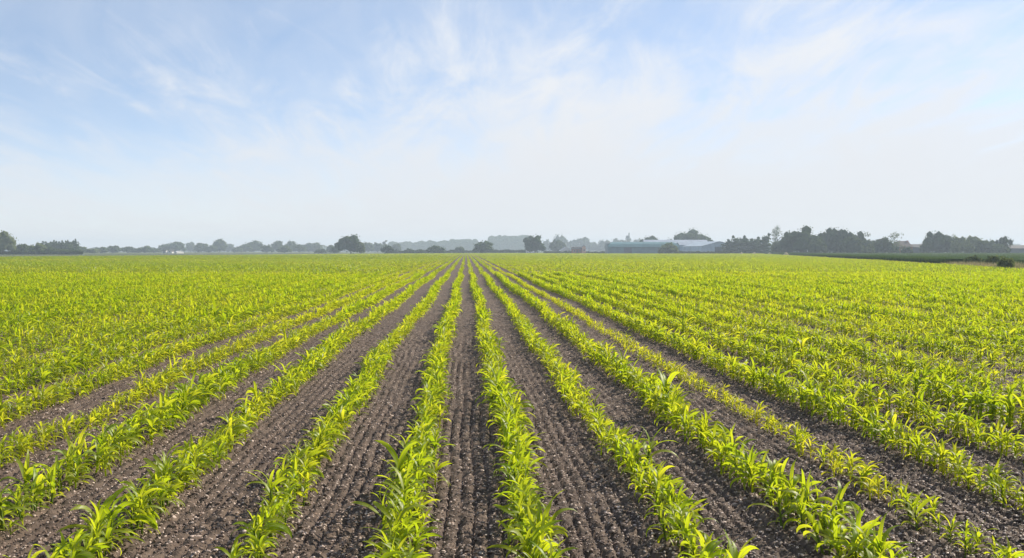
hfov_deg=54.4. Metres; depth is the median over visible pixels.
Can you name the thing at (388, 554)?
maize plant
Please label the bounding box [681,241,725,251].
barn
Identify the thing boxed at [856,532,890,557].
maize plant
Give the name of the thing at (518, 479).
maize plant
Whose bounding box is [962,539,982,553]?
maize plant
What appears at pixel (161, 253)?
ground
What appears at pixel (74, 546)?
maize plant
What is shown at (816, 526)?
maize plant
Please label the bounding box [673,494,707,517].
maize plant
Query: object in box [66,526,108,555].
maize plant
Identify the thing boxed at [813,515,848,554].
maize plant
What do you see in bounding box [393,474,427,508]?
maize plant
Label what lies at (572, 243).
tree
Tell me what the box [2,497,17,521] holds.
maize plant
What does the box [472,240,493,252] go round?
tree
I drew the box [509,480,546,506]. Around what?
maize plant
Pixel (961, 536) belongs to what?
maize plant
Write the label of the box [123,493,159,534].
maize plant
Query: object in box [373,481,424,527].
maize plant
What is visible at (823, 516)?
maize plant
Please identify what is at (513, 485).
maize plant
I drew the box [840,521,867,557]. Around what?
maize plant
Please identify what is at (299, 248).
tree
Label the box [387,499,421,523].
maize plant
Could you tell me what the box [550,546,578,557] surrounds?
maize plant
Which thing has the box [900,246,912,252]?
bush
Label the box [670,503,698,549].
maize plant
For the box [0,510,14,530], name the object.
maize plant
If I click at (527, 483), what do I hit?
maize plant
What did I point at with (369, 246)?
tree
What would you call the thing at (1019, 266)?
margin grass
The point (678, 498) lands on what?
maize plant
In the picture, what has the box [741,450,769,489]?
maize plant
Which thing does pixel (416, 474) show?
maize plant
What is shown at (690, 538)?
maize plant
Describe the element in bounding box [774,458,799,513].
maize plant
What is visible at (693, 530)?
maize plant
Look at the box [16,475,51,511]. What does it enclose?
maize plant
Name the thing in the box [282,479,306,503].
maize plant
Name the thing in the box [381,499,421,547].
maize plant
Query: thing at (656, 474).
maize plant
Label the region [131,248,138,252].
tree
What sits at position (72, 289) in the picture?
maize crop
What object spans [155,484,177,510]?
maize plant
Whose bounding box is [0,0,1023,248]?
sky
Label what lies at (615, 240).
tree
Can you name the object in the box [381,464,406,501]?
maize plant
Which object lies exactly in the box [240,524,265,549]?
maize plant
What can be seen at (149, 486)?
maize plant
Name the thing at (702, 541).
maize plant
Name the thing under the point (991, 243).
tree
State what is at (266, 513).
maize plant
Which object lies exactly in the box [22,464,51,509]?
maize plant
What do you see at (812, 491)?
maize plant
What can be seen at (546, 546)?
maize plant
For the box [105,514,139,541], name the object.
maize plant
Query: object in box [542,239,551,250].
tree
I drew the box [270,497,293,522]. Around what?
maize plant
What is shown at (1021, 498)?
maize plant
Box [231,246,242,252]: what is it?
tree
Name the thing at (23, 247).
bush
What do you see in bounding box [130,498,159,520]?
maize plant
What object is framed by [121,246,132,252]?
tree
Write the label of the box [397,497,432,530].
maize plant
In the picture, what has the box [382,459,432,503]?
maize plant
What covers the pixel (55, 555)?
maize plant
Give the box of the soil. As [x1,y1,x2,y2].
[0,254,1023,557]
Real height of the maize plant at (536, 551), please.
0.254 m
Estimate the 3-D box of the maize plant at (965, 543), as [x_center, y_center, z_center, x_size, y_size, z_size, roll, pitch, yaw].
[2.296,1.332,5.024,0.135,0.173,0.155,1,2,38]
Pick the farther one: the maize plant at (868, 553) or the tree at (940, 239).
the tree at (940, 239)
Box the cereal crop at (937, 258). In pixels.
[767,252,1023,264]
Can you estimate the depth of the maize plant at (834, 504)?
5.28 m
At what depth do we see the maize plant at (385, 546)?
4.96 m
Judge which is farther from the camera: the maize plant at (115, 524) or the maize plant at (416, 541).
the maize plant at (115, 524)
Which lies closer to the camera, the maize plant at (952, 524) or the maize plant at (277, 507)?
the maize plant at (952, 524)
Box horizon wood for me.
[4,244,1020,251]
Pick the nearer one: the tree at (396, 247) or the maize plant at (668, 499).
the maize plant at (668, 499)
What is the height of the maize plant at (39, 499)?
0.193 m
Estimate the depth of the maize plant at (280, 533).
5.16 m
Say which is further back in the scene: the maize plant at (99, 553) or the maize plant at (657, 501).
the maize plant at (657, 501)
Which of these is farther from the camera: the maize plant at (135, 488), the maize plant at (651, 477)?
the maize plant at (651, 477)
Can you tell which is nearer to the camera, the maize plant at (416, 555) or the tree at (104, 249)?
the maize plant at (416, 555)
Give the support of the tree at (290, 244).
on the ground at (161, 253)
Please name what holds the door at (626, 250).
in the barn at (632, 247)
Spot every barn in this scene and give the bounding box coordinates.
[605,242,679,253]
[642,240,707,250]
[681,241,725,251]
[911,244,921,252]
[1008,245,1023,252]
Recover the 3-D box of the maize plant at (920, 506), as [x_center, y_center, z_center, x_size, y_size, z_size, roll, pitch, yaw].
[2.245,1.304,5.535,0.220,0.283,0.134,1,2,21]
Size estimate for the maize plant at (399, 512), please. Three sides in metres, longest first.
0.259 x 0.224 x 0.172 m
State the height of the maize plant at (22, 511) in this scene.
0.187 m
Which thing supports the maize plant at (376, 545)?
on the soil
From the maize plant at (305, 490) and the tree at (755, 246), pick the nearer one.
the maize plant at (305, 490)
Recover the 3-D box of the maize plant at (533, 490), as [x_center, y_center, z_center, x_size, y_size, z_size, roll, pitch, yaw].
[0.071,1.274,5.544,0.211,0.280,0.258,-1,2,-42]
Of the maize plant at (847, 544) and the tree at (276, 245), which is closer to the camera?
the maize plant at (847, 544)
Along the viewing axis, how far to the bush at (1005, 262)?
85.78 m
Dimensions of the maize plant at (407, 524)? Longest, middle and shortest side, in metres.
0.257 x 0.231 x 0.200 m
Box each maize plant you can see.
[0,451,50,501]
[0,481,29,530]
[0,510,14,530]
[0,520,21,534]
[2,481,33,516]
[2,484,36,519]
[2,497,17,517]
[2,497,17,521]
[3,546,45,557]
[9,495,35,524]
[12,494,29,517]
[15,479,49,511]
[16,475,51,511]
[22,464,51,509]
[28,478,44,507]
[31,455,84,494]
[32,460,70,499]
[34,542,75,557]
[42,466,65,503]
[44,531,90,554]
[50,534,94,557]
[51,531,95,557]
[52,527,82,553]
[56,485,130,550]
[59,529,101,555]
[61,537,104,557]
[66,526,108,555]
[70,549,75,557]
[76,524,107,557]
[79,516,112,553]
[81,501,121,555]
[84,493,144,550]
[85,516,138,555]
[102,519,135,545]
[105,508,124,535]
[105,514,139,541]
[110,493,156,535]
[112,474,167,523]
[116,478,163,529]
[122,479,148,510]
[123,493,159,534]
[129,472,176,517]
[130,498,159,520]
[137,462,184,505]
[140,457,188,492]
[143,445,193,503]
[146,456,187,491]
[146,477,176,512]
[146,478,169,513]
[150,458,191,497]
[153,443,191,478]
[153,452,177,501]
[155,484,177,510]
[156,480,183,505]
[214,542,254,557]
[230,540,243,557]
[233,512,278,554]
[234,501,291,545]
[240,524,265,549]
[241,546,262,557]
[242,529,275,551]
[242,533,268,556]
[243,539,271,557]
[245,470,293,514]
[245,506,280,541]
[245,511,284,547]
[246,465,298,501]
[246,531,277,557]
[247,510,265,532]
[250,495,283,528]
[252,509,285,541]
[259,487,283,510]
[261,504,289,537]
[264,486,292,512]
[266,483,299,517]
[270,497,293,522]
[275,497,300,528]
[279,456,300,494]
[281,476,295,505]
[281,497,301,518]
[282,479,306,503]
[294,478,313,506]
[351,480,405,540]
[360,516,411,549]
[363,529,395,557]
[364,527,416,557]
[369,542,425,557]
[370,523,424,554]
[371,523,408,555]
[372,484,426,547]
[372,534,417,557]
[372,548,403,557]
[373,469,422,500]
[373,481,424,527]
[375,440,436,504]
[376,482,399,519]
[378,499,408,527]
[378,512,427,550]
[378,521,410,549]
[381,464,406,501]
[381,497,418,534]
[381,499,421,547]
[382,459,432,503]
[385,453,428,490]
[385,466,424,507]
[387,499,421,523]
[388,526,441,554]
[390,453,416,473]
[390,455,426,488]
[390,478,434,502]
[392,535,431,557]
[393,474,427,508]
[396,487,437,517]
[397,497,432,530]
[399,489,427,517]
[399,521,438,557]
[401,449,438,490]
[405,467,427,496]
[405,477,430,503]
[407,492,437,519]
[408,549,413,557]
[411,504,440,538]
[486,520,562,557]
[492,481,516,505]
[493,485,518,513]
[493,489,536,544]
[496,486,546,519]
[497,519,520,546]
[498,454,533,490]
[498,488,536,533]
[499,438,529,478]
[501,479,531,501]
[503,470,532,490]
[503,492,531,527]
[503,521,525,554]
[504,504,567,555]
[506,438,539,478]
[506,478,543,500]
[506,509,549,557]
[507,494,550,544]
[507,514,560,557]
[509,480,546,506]
[509,498,559,557]
[510,480,538,523]
[510,483,551,507]
[512,482,551,523]
[514,525,561,557]
[515,542,544,557]
[521,490,576,553]
[523,541,543,557]
[531,541,561,557]
[542,531,568,557]
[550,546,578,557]
[628,470,651,499]
[630,427,677,471]
[635,464,671,495]
[638,474,674,515]
[639,466,671,492]
[642,460,674,496]
[644,489,669,522]
[645,498,698,542]
[646,501,674,545]
[647,481,683,511]
[650,471,683,501]
[651,479,675,504]
[653,475,677,510]
[653,503,698,548]
[654,498,695,515]
[655,511,679,538]
[657,482,689,511]
[660,495,673,510]
[663,481,692,505]
[665,507,684,546]
[666,512,703,553]
[668,512,700,557]
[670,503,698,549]
[671,500,703,522]
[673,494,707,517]
[677,540,718,557]
[678,531,704,556]
[680,534,696,557]
[684,503,718,538]
[690,534,727,557]
[692,532,724,557]
[695,529,709,556]
[700,540,729,557]
[724,530,757,557]
[729,440,768,491]
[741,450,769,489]
[746,484,800,526]
[750,458,787,505]
[763,465,780,502]
[764,457,798,486]
[765,481,785,504]
[766,454,787,497]
[772,487,805,523]
[773,477,789,502]
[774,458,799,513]
[777,470,832,527]
[783,486,809,524]
[783,487,812,532]
[785,468,821,506]
[790,496,811,529]
[796,510,842,555]
[800,475,836,518]
[803,500,839,529]
[806,502,840,540]
[809,512,837,538]
[810,480,862,533]
[811,487,850,524]
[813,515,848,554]
[815,520,863,557]
[816,516,860,557]
[821,509,852,548]
[823,509,847,532]
[827,516,892,556]
[828,504,895,557]
[834,503,889,551]
[837,510,882,557]
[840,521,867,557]
[846,523,900,556]
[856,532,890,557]
[857,512,913,557]
[861,538,899,557]
[863,542,887,557]
[864,546,911,557]
[889,541,930,557]
[890,482,920,517]
[895,492,936,530]
[905,497,925,524]
[913,504,937,525]
[923,493,945,523]
[928,510,946,534]
[936,514,962,541]
[941,526,960,543]
[951,525,972,545]
[952,526,980,557]
[956,520,978,531]
[958,521,997,553]
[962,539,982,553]
[974,463,1005,498]
[983,535,1011,557]
[986,477,1021,507]
[987,473,1018,500]
[991,549,1009,557]
[993,536,1023,557]
[1012,471,1023,509]
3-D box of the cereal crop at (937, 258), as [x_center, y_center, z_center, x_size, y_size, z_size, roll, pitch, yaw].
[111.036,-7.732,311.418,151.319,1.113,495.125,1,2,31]
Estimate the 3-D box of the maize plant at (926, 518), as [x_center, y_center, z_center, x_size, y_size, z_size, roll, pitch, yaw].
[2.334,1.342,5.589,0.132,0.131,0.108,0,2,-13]
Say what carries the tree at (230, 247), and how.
on the ground at (161, 253)
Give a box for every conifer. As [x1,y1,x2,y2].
[55,241,62,248]
[62,240,72,249]
[72,238,80,250]
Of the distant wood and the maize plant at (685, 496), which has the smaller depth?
the maize plant at (685, 496)
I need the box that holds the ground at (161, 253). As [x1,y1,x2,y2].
[0,251,980,256]
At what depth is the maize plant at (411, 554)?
4.24 m
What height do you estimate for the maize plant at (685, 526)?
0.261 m
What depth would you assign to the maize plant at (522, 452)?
6.58 m
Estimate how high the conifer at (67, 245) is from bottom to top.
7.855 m
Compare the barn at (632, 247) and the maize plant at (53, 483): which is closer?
the maize plant at (53, 483)
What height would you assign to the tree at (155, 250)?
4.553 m
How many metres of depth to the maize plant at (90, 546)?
4.74 m
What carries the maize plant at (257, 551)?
on the soil
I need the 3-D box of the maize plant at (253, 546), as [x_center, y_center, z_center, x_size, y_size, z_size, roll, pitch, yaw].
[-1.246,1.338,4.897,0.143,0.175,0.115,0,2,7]
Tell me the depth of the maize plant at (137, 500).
5.47 m
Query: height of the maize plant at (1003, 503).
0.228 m
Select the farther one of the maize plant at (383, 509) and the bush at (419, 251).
the bush at (419, 251)
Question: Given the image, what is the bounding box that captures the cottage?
[571,247,581,252]
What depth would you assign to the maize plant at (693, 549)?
4.81 m
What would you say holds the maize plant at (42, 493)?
on the soil
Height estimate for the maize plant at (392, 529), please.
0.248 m
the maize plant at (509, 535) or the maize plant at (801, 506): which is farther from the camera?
the maize plant at (801, 506)
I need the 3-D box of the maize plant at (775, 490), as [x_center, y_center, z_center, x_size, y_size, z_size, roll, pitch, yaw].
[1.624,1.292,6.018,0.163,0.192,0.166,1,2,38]
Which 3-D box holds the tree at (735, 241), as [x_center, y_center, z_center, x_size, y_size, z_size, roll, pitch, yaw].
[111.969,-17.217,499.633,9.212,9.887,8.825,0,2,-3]
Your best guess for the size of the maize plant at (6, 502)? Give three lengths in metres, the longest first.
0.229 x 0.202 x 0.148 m
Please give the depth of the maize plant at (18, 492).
5.75 m
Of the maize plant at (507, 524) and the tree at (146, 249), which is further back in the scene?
the tree at (146, 249)
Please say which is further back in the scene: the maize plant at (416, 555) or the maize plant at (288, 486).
the maize plant at (288, 486)
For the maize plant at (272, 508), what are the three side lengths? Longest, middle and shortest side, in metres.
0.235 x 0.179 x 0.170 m
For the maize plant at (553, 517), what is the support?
on the soil
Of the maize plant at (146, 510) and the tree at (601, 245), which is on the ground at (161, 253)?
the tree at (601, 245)
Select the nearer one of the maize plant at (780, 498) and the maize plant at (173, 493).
the maize plant at (780, 498)
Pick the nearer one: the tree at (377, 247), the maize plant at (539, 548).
the maize plant at (539, 548)
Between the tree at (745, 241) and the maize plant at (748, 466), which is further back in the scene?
the tree at (745, 241)
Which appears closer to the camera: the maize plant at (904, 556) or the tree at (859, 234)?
the maize plant at (904, 556)
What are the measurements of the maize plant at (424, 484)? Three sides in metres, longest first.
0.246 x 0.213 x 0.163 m
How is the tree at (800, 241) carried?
on the ground at (161, 253)
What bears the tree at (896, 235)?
on the ground at (161, 253)
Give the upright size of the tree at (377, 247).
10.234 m
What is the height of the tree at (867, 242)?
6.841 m
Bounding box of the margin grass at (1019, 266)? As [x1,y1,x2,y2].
[781,254,1023,268]
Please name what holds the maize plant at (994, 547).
on the soil
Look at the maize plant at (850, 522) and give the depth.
4.97 m
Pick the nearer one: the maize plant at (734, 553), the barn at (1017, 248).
the maize plant at (734, 553)
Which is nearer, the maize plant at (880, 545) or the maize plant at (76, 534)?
the maize plant at (880, 545)
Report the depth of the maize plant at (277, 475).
6.00 m
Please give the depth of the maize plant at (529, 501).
5.26 m
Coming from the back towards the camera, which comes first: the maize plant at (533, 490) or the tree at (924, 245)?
the tree at (924, 245)
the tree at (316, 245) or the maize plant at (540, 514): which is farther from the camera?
the tree at (316, 245)
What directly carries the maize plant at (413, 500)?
on the soil
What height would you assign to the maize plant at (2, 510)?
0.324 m
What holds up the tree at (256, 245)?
on the ground at (161, 253)
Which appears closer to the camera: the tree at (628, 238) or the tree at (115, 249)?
the tree at (115, 249)
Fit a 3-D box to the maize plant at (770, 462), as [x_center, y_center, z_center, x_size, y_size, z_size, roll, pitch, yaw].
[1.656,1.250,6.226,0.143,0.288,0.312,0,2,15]
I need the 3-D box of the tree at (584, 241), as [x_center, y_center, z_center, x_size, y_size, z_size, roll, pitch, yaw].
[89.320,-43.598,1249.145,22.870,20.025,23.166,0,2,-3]
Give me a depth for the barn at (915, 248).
454.84 m
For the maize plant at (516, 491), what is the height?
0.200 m
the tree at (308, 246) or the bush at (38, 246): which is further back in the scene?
the tree at (308, 246)
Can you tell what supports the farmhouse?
on the ground at (161, 253)
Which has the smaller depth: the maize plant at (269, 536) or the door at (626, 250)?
the maize plant at (269, 536)
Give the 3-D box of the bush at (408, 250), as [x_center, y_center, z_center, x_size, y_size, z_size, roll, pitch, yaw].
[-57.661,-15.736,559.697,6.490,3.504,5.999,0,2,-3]
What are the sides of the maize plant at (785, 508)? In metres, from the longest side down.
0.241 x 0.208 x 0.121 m
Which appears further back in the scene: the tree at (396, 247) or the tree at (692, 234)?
the tree at (396, 247)
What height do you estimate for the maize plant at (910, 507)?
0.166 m
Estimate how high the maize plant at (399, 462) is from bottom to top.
0.448 m
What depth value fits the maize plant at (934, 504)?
5.67 m
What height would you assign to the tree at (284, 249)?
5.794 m
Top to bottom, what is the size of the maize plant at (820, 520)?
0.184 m
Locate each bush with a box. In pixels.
[16,244,29,250]
[29,243,47,250]
[84,248,100,252]
[314,249,327,252]
[355,242,364,252]
[404,248,414,252]
[415,249,424,252]
[426,245,445,252]
[455,246,464,252]
[771,241,784,252]
[865,244,874,252]
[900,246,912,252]
[962,244,974,252]
[963,255,981,263]
[984,255,999,263]
[996,256,1014,267]
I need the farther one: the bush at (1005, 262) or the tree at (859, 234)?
the tree at (859, 234)
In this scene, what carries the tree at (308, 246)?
on the ground at (161, 253)
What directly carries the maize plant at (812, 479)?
on the soil
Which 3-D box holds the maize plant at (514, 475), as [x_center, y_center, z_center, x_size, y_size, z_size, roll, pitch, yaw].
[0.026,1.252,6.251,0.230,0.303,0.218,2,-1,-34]
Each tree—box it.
[0,230,18,254]
[96,247,107,252]
[107,245,121,252]
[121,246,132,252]
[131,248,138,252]
[138,246,153,252]
[152,248,160,252]
[158,243,173,251]
[169,241,186,250]
[185,242,194,251]
[193,243,207,252]
[204,245,217,252]
[212,238,227,252]
[222,244,234,251]
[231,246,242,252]
[239,243,252,252]
[245,240,262,252]
[260,244,274,252]
[270,241,286,252]
[276,246,291,252]
[285,241,297,252]
[292,244,307,252]
[303,243,313,251]
[311,242,322,251]
[330,246,338,252]
[334,234,365,253]
[364,241,373,252]
[370,242,383,251]
[380,245,393,253]
[392,243,401,250]
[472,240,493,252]
[523,235,545,252]
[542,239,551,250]
[549,239,565,250]
[554,234,568,246]
[566,240,576,249]
[574,237,592,249]
[588,241,597,250]
[596,239,610,250]
[611,238,626,241]
[625,233,631,241]
[639,235,659,241]
[658,242,678,253]
[668,228,709,240]
[720,239,736,252]
[729,235,742,252]
[737,235,750,252]
[746,238,758,252]
[751,237,761,252]
[755,233,771,253]
[771,226,782,245]
[779,225,822,252]
[807,237,826,252]
[817,227,838,252]
[828,227,853,252]
[839,236,864,252]
[854,231,865,252]
[857,239,873,252]
[872,237,894,252]
[885,231,905,249]
[918,237,938,252]
[925,230,950,252]
[938,235,953,252]
[950,236,970,252]
[966,235,982,251]
[974,241,990,252]
[982,239,999,252]
[995,236,1013,252]
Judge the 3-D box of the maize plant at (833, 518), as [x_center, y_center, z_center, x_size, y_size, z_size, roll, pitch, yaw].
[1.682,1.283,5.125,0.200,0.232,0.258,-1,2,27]
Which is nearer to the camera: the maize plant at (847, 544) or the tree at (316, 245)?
the maize plant at (847, 544)
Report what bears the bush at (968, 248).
on the ground at (161, 253)
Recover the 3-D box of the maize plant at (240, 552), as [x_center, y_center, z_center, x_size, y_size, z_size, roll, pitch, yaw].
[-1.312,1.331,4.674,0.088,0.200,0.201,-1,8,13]
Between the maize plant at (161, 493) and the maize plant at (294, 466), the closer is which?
the maize plant at (161, 493)
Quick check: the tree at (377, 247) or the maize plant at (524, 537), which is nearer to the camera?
the maize plant at (524, 537)
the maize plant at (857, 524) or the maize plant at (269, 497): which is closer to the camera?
the maize plant at (857, 524)
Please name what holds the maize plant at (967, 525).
on the soil
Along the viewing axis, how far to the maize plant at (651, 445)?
6.89 m
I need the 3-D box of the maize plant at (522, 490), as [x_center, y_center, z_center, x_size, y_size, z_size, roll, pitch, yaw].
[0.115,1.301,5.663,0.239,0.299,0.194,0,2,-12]
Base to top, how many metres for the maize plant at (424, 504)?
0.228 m
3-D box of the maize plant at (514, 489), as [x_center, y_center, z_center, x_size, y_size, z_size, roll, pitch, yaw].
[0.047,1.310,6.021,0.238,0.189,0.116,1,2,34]
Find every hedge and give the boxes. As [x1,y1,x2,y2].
[0,250,83,254]
[385,250,469,253]
[470,249,525,252]
[543,251,729,253]
[779,250,857,252]
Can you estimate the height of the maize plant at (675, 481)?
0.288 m
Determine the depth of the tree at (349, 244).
516.77 m
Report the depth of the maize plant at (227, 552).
4.61 m
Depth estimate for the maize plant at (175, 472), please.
6.27 m
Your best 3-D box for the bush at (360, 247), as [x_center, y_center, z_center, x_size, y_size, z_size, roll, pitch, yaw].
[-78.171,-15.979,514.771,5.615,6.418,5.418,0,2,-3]
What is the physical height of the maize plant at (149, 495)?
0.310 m
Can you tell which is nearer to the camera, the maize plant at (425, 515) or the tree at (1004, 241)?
the maize plant at (425, 515)
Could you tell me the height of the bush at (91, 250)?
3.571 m
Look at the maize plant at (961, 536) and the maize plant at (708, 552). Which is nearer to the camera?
the maize plant at (708, 552)
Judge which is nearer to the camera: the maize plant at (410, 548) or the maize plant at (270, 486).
the maize plant at (410, 548)
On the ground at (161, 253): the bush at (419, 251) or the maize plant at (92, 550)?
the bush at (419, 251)
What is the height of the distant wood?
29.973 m
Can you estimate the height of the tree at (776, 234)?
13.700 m
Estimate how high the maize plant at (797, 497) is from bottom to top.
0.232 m
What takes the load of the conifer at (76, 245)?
on the ground at (161, 253)
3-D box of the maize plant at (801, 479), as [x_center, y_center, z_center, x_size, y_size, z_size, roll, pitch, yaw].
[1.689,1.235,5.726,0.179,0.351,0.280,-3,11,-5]
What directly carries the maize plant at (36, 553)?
on the soil
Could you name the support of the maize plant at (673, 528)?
on the soil
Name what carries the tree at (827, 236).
on the ground at (161, 253)
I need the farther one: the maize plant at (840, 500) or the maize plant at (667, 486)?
the maize plant at (667, 486)
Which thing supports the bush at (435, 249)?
on the ground at (161, 253)
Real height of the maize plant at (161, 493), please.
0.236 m
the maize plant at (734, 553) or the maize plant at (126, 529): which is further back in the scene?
the maize plant at (126, 529)
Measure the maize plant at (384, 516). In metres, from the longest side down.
0.380 x 0.348 x 0.284 m
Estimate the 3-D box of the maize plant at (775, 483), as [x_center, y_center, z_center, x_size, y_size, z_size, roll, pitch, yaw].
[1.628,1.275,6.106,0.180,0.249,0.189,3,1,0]
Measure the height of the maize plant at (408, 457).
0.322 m
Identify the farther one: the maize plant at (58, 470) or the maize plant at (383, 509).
the maize plant at (58, 470)
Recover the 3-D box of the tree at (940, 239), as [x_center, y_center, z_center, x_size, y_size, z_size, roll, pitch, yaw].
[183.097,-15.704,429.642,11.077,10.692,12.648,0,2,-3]
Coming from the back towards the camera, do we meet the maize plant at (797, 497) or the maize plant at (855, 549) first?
the maize plant at (797, 497)
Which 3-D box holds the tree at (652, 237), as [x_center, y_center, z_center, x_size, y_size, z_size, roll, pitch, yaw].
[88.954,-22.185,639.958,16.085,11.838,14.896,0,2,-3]
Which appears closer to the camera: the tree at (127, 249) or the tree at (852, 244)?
the tree at (852, 244)
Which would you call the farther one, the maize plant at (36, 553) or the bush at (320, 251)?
the bush at (320, 251)
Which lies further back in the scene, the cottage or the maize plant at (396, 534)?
the cottage
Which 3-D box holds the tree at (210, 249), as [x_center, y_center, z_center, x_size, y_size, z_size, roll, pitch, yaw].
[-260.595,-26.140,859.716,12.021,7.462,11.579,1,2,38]
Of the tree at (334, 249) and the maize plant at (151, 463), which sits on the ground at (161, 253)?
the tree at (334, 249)
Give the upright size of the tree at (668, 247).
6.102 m
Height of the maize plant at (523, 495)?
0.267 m
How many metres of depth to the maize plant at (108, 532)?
5.05 m
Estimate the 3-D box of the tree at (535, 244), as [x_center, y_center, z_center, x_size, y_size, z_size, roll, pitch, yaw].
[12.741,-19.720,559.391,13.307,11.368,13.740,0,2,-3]
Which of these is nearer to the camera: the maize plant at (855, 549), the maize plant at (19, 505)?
the maize plant at (855, 549)
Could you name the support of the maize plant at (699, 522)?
on the soil
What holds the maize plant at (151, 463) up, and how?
on the soil
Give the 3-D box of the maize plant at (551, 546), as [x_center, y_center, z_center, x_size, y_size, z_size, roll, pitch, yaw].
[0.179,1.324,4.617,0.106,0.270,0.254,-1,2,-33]
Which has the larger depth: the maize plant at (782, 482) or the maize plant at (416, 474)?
the maize plant at (416, 474)
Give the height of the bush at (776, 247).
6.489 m
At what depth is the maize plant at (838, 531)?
4.85 m
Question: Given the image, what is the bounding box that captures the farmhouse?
[895,241,912,252]
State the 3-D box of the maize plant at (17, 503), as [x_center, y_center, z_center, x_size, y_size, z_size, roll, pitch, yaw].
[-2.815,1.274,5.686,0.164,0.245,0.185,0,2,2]
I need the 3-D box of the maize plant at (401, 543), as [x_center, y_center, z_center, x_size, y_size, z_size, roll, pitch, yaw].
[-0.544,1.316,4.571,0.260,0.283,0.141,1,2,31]
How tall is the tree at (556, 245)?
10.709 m
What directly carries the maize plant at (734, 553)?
on the soil
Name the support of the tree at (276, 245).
on the ground at (161, 253)
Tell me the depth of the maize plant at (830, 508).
5.37 m
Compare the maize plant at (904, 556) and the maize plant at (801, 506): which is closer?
the maize plant at (904, 556)
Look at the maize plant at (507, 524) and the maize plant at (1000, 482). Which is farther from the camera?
the maize plant at (1000, 482)
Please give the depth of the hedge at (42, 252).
429.24 m
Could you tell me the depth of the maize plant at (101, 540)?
4.95 m
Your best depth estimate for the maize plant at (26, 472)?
6.09 m
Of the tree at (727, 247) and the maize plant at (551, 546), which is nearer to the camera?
the maize plant at (551, 546)
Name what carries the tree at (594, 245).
on the ground at (161, 253)
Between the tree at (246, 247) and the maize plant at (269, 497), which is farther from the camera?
the tree at (246, 247)
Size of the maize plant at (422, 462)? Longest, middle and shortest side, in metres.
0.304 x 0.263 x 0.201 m
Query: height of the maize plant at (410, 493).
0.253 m
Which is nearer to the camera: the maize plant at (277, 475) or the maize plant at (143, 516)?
the maize plant at (143, 516)
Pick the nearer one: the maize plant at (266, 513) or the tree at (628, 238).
the maize plant at (266, 513)
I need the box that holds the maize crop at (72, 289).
[0,253,1023,557]
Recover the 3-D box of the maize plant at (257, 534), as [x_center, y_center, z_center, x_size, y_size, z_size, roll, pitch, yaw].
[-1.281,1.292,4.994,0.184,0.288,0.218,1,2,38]
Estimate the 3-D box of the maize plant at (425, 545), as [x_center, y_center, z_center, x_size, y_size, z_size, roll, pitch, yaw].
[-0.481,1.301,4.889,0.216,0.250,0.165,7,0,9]
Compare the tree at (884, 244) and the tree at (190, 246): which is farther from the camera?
the tree at (190, 246)
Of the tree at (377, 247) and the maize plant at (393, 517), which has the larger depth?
the tree at (377, 247)
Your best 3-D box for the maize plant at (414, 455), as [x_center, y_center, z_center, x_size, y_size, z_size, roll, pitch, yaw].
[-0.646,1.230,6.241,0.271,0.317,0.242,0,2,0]
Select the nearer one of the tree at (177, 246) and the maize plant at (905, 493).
the maize plant at (905, 493)
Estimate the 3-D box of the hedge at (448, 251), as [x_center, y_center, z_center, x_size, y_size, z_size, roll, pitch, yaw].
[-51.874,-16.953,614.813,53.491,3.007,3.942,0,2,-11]
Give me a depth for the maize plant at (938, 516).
5.41 m
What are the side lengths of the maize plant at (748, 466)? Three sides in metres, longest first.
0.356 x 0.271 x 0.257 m
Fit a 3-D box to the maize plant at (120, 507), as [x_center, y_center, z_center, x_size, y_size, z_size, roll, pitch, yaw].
[-2.062,1.277,5.187,0.258,0.299,0.332,-2,-5,-35]
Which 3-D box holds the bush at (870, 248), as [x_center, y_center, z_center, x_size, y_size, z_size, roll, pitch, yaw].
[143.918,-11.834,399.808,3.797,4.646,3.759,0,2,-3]
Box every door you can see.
[624,248,631,252]
[715,247,722,251]
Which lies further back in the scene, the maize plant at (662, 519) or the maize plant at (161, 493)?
the maize plant at (161, 493)
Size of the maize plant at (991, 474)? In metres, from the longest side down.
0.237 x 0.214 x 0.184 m
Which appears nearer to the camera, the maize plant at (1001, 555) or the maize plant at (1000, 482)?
the maize plant at (1001, 555)
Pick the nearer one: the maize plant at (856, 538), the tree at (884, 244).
the maize plant at (856, 538)
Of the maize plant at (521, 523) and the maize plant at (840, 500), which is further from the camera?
the maize plant at (840, 500)
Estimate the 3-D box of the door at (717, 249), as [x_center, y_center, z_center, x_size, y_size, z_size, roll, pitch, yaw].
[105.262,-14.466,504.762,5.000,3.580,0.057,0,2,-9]
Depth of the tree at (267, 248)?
797.29 m
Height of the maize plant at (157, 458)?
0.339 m
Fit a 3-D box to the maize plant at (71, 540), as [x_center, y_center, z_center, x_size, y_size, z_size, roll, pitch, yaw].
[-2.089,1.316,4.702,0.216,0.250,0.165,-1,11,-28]
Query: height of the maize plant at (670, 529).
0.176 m
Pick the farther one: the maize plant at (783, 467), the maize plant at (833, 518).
the maize plant at (783, 467)
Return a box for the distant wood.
[387,235,528,251]
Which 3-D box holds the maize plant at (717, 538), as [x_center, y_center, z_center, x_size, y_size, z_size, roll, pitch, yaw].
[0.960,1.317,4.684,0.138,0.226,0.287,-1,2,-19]
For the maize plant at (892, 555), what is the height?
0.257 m
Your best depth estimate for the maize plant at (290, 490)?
5.80 m
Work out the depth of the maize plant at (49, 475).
6.13 m
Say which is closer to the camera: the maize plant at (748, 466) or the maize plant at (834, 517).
the maize plant at (834, 517)
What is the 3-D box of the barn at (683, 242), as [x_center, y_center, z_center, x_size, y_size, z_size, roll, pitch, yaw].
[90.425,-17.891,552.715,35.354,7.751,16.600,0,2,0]

